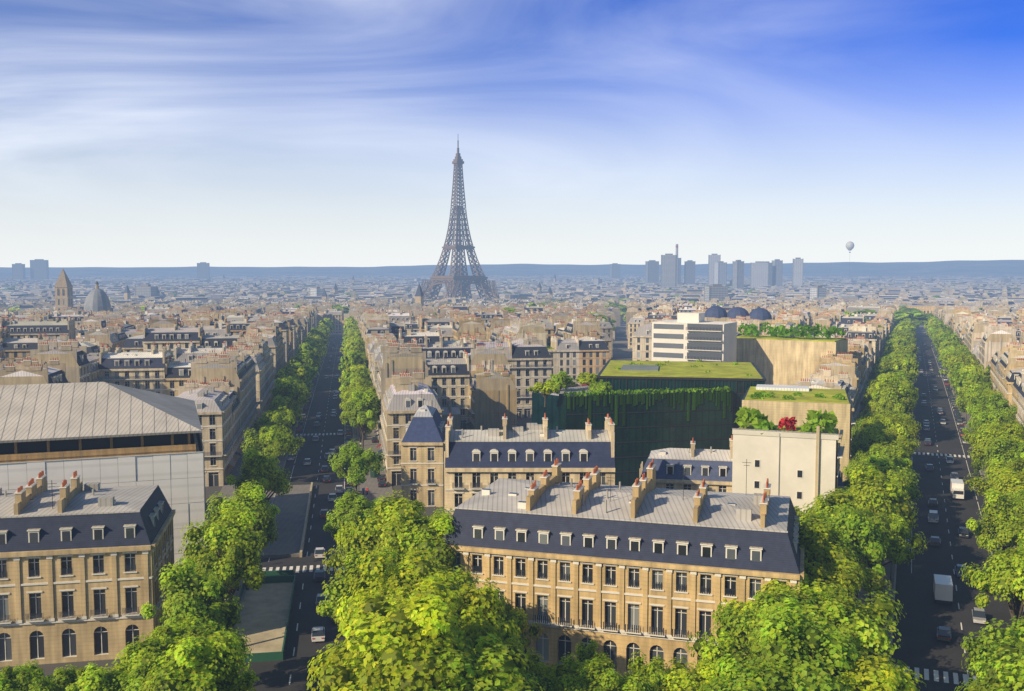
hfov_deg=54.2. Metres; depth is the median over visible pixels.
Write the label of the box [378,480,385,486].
car
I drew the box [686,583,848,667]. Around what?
tree
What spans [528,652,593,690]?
tree
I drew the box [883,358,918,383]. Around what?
tree
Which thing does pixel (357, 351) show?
tree
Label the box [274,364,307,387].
tree
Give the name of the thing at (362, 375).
tree
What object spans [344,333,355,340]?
tree
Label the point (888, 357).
tree
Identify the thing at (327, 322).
tree
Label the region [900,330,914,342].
tree
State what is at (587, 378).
tree
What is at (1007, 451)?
tree
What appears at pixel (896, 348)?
tree
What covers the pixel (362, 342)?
tree
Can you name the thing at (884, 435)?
tree
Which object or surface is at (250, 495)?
tree
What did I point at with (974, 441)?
tree
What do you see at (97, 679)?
tree
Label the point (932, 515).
car
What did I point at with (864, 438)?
tree
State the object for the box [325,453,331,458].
car
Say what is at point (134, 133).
sky
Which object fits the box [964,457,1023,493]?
tree
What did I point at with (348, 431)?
car
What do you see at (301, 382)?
tree
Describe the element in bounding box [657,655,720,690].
tree
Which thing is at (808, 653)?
tree
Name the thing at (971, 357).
tree
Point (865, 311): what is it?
tree
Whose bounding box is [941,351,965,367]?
tree
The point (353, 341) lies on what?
tree
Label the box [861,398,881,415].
tree
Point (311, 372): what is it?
tree
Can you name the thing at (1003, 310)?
city blocks
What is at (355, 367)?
tree
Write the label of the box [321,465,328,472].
car
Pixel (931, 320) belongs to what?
tree
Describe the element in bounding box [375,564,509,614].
tree
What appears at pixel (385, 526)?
tree
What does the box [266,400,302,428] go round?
tree
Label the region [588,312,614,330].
tree
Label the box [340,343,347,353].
tree
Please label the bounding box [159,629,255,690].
tree
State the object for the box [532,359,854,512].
building
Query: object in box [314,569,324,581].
car
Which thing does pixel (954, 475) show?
car
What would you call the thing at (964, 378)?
tree
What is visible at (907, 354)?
tree
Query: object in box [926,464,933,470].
car
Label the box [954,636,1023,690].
tree
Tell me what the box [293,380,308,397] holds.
tree
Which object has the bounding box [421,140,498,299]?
eiffel tower
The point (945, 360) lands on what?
tree
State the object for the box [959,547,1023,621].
tree
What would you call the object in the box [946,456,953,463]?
car
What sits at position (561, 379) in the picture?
tree
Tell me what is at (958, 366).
tree
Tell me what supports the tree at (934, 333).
on the ground
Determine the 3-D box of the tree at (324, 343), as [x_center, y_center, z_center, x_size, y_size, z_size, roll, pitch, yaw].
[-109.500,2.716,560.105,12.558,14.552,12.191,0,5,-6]
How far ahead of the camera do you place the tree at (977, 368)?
357.50 m
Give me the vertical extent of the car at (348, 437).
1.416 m
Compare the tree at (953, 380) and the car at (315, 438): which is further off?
the tree at (953, 380)
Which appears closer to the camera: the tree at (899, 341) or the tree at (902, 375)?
the tree at (902, 375)
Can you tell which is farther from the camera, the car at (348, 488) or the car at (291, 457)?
the car at (291, 457)
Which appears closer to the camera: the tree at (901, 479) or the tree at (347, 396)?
the tree at (901, 479)
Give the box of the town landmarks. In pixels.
[652,304,993,384]
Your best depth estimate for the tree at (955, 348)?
463.17 m
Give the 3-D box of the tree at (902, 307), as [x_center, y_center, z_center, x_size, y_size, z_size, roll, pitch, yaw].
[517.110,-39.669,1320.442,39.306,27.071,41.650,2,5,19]
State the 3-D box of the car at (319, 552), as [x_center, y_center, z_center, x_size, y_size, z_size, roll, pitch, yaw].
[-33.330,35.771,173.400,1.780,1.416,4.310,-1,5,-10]
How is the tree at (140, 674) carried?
on the ground
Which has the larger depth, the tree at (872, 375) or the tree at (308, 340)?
the tree at (308, 340)
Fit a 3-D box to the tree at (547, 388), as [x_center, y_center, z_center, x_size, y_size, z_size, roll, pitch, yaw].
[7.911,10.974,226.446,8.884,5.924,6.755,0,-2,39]
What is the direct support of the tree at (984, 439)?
on the ground
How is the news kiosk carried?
on the roads
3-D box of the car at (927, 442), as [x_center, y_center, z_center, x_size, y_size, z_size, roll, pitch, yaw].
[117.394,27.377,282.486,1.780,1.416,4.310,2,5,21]
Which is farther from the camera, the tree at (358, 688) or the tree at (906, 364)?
the tree at (906, 364)
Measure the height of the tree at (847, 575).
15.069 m
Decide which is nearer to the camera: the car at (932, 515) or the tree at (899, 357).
the car at (932, 515)
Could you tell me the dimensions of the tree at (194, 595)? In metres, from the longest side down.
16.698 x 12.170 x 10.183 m
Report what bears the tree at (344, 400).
on the ground
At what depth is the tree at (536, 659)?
103.92 m
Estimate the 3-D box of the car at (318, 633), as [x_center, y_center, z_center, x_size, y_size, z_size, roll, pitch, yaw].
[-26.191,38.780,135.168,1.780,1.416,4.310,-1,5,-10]
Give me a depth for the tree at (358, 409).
264.44 m
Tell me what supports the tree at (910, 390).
on the ground
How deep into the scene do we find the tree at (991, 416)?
240.84 m
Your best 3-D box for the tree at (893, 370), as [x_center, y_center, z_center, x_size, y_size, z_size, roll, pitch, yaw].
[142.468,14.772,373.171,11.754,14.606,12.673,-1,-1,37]
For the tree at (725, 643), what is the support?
on the ground
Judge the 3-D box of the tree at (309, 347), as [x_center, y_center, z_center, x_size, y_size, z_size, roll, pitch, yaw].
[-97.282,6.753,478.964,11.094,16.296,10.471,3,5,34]
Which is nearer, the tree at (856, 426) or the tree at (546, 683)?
the tree at (546, 683)
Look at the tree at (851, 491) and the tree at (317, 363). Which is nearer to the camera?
the tree at (851, 491)
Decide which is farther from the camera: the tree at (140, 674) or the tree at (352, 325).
the tree at (352, 325)
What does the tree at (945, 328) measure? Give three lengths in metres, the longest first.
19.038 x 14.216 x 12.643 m
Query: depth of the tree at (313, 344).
503.12 m
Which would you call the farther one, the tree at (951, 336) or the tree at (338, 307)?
the tree at (338, 307)
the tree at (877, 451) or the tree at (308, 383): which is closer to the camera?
the tree at (877, 451)
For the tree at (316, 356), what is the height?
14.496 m
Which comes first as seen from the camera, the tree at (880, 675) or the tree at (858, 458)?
the tree at (880, 675)
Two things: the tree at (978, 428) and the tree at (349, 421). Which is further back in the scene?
the tree at (349, 421)
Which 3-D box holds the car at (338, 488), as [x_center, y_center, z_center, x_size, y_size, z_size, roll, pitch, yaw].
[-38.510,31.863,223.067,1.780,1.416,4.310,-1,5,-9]
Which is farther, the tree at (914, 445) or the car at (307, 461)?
the car at (307, 461)
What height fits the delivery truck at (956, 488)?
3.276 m
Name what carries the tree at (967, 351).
on the ground
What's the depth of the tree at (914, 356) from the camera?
465.89 m
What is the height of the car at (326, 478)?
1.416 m
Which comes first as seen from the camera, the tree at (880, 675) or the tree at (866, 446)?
the tree at (880, 675)
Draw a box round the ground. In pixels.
[0,260,1023,679]
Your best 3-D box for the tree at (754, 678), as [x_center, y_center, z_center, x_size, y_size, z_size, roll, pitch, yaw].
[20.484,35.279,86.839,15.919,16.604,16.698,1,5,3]
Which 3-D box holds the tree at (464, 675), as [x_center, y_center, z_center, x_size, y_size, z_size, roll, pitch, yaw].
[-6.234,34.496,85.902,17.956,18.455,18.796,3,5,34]
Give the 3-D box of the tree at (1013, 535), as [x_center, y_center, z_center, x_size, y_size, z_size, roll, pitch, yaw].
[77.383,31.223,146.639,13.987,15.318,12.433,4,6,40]
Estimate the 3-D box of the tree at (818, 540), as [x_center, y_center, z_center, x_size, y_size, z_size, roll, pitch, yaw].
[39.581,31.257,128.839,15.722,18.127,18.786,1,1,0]
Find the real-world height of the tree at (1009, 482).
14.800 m
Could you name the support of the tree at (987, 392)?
on the ground
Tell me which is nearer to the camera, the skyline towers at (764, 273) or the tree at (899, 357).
the tree at (899, 357)
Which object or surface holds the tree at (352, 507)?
on the ground
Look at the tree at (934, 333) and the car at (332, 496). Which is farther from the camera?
the tree at (934, 333)
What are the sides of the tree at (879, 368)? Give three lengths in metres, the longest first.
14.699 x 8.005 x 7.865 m
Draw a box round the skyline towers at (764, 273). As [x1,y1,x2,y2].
[12,244,1023,305]
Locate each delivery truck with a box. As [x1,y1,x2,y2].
[933,574,952,604]
[950,479,963,499]
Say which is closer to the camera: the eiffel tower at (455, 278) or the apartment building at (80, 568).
the apartment building at (80, 568)
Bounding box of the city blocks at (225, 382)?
[0,321,1023,486]
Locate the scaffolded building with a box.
[0,382,206,566]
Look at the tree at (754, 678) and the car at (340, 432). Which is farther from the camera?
the car at (340, 432)
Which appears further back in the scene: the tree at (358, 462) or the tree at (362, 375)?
the tree at (362, 375)
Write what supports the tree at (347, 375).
on the ground
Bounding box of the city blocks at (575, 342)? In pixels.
[0,302,1023,387]
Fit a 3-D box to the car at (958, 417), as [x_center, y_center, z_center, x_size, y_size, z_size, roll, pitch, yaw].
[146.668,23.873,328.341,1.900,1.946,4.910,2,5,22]
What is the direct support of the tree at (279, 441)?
on the ground
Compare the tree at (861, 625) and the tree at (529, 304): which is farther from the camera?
the tree at (529, 304)
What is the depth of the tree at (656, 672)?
99.27 m
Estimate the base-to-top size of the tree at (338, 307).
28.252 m
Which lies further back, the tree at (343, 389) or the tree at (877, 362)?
the tree at (877, 362)
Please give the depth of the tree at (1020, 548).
129.44 m
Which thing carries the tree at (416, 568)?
on the ground
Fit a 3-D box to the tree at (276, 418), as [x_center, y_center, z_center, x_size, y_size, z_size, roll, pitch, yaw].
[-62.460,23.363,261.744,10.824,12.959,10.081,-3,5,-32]
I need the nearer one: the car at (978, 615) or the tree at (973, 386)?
the car at (978, 615)
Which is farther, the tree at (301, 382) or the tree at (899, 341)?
the tree at (899, 341)
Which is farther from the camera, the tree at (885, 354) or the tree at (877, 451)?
the tree at (885, 354)
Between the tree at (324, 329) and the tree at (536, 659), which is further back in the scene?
the tree at (324, 329)
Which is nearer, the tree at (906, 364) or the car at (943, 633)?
the car at (943, 633)
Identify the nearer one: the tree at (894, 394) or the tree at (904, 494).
the tree at (904, 494)
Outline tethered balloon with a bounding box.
[846,241,853,266]
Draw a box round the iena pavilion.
[399,400,445,506]
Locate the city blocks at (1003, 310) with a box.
[0,296,1023,340]
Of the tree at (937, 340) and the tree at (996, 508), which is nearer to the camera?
the tree at (996, 508)
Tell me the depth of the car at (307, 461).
252.73 m
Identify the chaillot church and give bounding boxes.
[54,269,110,311]
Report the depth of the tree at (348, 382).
333.48 m
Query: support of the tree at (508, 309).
on the ground
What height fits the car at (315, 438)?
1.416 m
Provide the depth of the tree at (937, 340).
564.36 m
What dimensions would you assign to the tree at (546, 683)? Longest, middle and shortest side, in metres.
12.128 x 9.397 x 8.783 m
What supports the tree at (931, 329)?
on the ground
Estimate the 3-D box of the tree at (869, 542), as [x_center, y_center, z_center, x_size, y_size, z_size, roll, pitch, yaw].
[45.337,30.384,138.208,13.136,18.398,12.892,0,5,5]
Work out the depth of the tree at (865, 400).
297.68 m
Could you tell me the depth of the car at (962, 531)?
185.51 m
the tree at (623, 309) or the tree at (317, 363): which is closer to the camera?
the tree at (317, 363)
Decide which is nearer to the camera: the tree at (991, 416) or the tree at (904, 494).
the tree at (904, 494)
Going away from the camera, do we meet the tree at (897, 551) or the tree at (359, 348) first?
the tree at (897, 551)
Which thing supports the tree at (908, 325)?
on the ground
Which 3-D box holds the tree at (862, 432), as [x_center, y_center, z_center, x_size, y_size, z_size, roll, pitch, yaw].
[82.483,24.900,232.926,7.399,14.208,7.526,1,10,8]
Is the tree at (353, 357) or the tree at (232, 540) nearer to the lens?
the tree at (232, 540)
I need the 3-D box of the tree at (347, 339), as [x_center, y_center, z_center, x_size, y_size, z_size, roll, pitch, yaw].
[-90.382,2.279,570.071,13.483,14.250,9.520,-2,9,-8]
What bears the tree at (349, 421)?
on the ground
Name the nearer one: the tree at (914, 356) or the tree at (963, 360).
the tree at (963, 360)
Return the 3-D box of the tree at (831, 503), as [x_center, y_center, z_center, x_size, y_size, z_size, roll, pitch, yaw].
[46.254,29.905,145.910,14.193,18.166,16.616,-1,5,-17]
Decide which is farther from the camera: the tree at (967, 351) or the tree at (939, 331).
the tree at (939, 331)
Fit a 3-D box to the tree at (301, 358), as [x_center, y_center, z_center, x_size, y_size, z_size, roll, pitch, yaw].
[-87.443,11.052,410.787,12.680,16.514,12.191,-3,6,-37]
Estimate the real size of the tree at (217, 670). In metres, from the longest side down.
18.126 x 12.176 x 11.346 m
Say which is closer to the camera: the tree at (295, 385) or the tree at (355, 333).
the tree at (295, 385)
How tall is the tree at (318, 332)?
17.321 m
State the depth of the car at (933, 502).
208.83 m
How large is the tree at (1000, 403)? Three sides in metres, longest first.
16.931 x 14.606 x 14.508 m
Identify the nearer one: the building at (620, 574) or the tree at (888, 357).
the building at (620, 574)
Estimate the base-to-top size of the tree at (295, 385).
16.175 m
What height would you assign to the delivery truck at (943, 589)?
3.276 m
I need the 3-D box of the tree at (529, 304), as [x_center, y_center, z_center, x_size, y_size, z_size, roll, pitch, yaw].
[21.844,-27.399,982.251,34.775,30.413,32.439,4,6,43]
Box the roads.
[177,328,1023,690]
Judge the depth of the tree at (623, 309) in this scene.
1291.78 m
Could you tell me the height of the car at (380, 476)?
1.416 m
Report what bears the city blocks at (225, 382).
on the ground
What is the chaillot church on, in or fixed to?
on the ground
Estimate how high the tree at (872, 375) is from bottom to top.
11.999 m
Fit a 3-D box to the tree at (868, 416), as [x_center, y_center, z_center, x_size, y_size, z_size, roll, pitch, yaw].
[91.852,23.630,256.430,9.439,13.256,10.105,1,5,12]
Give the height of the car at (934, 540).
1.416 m
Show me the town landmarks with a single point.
(784, 357)
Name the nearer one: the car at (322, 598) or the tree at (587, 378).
the car at (322, 598)
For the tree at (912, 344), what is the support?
on the ground
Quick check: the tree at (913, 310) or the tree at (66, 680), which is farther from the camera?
the tree at (913, 310)
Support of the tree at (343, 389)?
on the ground
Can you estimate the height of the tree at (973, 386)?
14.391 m
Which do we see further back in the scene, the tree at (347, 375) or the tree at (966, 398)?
the tree at (347, 375)
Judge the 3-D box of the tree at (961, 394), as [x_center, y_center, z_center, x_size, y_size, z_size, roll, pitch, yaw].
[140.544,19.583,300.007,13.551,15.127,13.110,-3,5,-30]
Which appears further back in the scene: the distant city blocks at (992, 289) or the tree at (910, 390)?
the distant city blocks at (992, 289)
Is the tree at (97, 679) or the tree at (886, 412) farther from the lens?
the tree at (886, 412)
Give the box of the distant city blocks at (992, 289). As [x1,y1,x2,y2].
[0,275,1023,304]
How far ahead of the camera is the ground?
7771.79 m
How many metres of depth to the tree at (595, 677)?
95.39 m
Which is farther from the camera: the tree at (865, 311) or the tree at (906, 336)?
the tree at (865, 311)
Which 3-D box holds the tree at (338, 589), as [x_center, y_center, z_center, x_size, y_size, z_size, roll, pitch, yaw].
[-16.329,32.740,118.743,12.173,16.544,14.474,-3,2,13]
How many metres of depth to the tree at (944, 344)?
500.27 m
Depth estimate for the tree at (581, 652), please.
108.18 m
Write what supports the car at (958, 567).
on the roads
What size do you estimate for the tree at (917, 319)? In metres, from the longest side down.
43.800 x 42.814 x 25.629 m
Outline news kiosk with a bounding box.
[370,468,379,477]
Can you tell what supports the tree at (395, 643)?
on the ground
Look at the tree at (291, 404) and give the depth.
287.93 m
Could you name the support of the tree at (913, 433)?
on the ground
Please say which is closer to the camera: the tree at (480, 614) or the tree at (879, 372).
the tree at (480, 614)
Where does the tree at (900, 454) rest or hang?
on the ground
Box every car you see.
[287,454,294,459]
[304,458,310,464]
[311,626,324,641]
[312,436,318,441]
[314,547,324,557]
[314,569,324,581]
[316,593,327,606]
[320,509,328,517]
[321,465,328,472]
[323,475,330,482]
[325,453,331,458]
[328,493,336,501]
[335,485,342,492]
[337,430,343,434]
[345,429,351,434]
[345,487,353,492]
[346,435,351,440]
[372,437,377,442]
[377,474,384,481]
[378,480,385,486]
[924,440,930,445]
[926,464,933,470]
[928,498,937,506]
[928,510,938,522]
[930,536,939,546]
[937,626,950,641]
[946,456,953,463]
[950,472,958,478]
[955,414,961,420]
[955,564,966,576]
[958,527,968,537]
[972,607,985,623]
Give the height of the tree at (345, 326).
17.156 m
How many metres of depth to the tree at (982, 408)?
250.61 m
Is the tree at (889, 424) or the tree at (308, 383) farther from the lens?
the tree at (308, 383)
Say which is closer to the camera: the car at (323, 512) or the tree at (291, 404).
the car at (323, 512)
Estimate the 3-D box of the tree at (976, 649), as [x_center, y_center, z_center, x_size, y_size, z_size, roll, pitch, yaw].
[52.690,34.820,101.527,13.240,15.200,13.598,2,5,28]
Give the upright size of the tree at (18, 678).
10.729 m
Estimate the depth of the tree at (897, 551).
144.06 m
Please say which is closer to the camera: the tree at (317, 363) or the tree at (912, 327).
the tree at (317, 363)
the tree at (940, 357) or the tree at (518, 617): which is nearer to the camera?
the tree at (518, 617)
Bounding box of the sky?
[0,0,1023,266]
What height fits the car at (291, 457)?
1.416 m
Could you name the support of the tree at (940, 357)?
on the ground
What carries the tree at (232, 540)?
on the ground
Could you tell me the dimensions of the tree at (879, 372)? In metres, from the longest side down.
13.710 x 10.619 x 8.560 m
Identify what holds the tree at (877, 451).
on the ground
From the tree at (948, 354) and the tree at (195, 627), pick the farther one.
the tree at (948, 354)
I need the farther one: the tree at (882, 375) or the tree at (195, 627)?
the tree at (882, 375)
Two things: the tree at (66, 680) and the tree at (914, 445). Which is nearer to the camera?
the tree at (66, 680)
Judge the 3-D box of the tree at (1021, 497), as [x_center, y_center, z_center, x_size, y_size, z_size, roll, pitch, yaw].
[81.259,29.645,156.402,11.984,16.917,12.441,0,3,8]
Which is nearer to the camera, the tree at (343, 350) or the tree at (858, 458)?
the tree at (858, 458)
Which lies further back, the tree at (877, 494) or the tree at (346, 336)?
the tree at (346, 336)
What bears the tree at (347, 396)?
on the ground
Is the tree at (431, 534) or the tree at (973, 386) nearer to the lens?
the tree at (431, 534)
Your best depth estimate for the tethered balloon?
3387.46 m
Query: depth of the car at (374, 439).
285.15 m
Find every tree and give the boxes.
[0,659,58,690]
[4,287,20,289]
[31,664,86,690]
[78,662,134,690]
[100,632,174,680]
[112,654,184,690]
[113,614,253,668]
[139,628,259,690]
[140,558,243,635]
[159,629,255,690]
[170,503,266,635]
[198,480,279,589]
[225,447,292,508]
[240,425,304,460]
[251,409,294,435]
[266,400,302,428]
[267,396,302,424]
[270,378,307,407]
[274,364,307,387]
[278,377,311,398]
[280,376,305,397]
[284,352,317,370]
[286,356,320,369]
[289,362,318,380]
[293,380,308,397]
[294,343,320,360]
[297,350,319,360]
[299,341,322,352]
[301,338,320,349]
[304,328,328,343]
[304,374,312,387]
[306,571,503,690]
[308,338,327,353]
[313,325,329,334]
[316,546,403,632]
[319,320,332,331]
[322,304,348,312]
[322,489,430,575]
[323,488,388,537]
[327,439,385,498]
[336,547,476,628]
[338,364,371,382]
[339,349,367,371]
[339,376,372,399]
[339,377,374,398]
[339,385,377,436]
[339,389,380,448]
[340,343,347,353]
[341,337,350,346]
[341,368,366,384]
[341,399,367,445]
[342,385,376,403]
[343,321,357,329]
[343,331,361,336]
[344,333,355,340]
[344,349,366,370]
[345,339,363,344]
[346,338,364,352]
[347,324,358,329]
[348,343,364,353]
[350,369,372,385]
[351,673,394,690]
[360,636,544,690]
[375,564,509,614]
[379,505,457,570]
[444,577,533,677]
[490,670,558,690]
[499,603,543,646]
[503,307,514,312]
[521,650,567,681]
[527,303,544,306]
[527,381,559,406]
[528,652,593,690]
[547,370,574,390]
[564,653,659,690]
[565,640,612,673]
[575,372,597,385]
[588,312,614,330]
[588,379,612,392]
[605,303,626,315]
[624,651,677,690]
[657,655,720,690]
[676,630,765,688]
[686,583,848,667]
[699,658,807,690]
[715,595,870,690]
[718,562,869,613]
[745,581,910,674]
[794,486,895,546]
[795,514,890,603]
[799,505,891,587]
[824,647,923,690]
[828,480,918,566]
[842,443,911,478]
[843,309,893,320]
[843,464,910,503]
[844,450,866,476]
[849,464,918,534]
[850,440,869,461]
[851,416,864,441]
[851,426,912,463]
[851,435,868,445]
[852,424,879,443]
[853,412,875,424]
[854,414,913,455]
[858,509,927,604]
[860,442,915,474]
[860,456,922,501]
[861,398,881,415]
[862,373,918,399]
[862,381,882,408]
[863,410,921,441]
[870,370,875,379]
[871,374,915,415]
[872,357,885,371]
[873,383,918,413]
[873,408,913,422]
[874,364,889,378]
[876,368,889,376]
[876,375,918,398]
[878,489,911,562]
[881,349,891,357]
[882,366,907,373]
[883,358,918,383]
[885,344,917,363]
[885,354,912,360]
[887,348,916,359]
[888,330,909,340]
[889,339,918,353]
[890,432,920,456]
[891,338,914,348]
[891,353,914,365]
[893,323,914,332]
[894,311,933,328]
[895,372,912,385]
[896,322,916,336]
[898,305,916,310]
[898,350,910,357]
[900,308,923,313]
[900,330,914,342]
[924,317,936,328]
[928,322,945,338]
[931,324,953,339]
[932,328,947,335]
[933,335,959,350]
[935,330,948,335]
[937,341,962,361]
[938,340,960,355]
[939,351,975,375]
[940,346,970,355]
[941,330,961,344]
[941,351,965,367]
[946,351,979,372]
[947,353,976,377]
[947,362,980,388]
[948,346,974,357]
[949,371,992,389]
[953,371,991,419]
[954,386,1002,412]
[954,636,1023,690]
[956,386,984,405]
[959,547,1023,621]
[960,364,990,377]
[960,615,1023,685]
[961,381,992,393]
[962,402,1021,434]
[962,420,1023,446]
[964,389,1002,416]
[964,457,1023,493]
[966,391,1016,415]
[966,487,1023,553]
[967,420,1023,464]
[969,421,1023,448]
[970,411,1016,435]
[971,435,1023,472]
[973,467,1023,500]
[992,509,1023,548]
[992,535,1023,553]
[994,488,1023,526]
[1012,490,1023,501]
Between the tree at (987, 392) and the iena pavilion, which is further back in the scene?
the tree at (987, 392)
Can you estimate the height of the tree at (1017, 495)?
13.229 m
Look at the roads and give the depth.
171.32 m
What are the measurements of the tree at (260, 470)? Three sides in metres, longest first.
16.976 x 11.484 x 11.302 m
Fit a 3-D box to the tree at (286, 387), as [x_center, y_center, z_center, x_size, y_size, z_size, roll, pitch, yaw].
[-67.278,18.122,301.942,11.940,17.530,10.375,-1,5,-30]
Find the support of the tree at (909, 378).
on the ground
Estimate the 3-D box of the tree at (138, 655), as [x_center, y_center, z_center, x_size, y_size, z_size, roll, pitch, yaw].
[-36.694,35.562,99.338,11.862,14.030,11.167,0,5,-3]

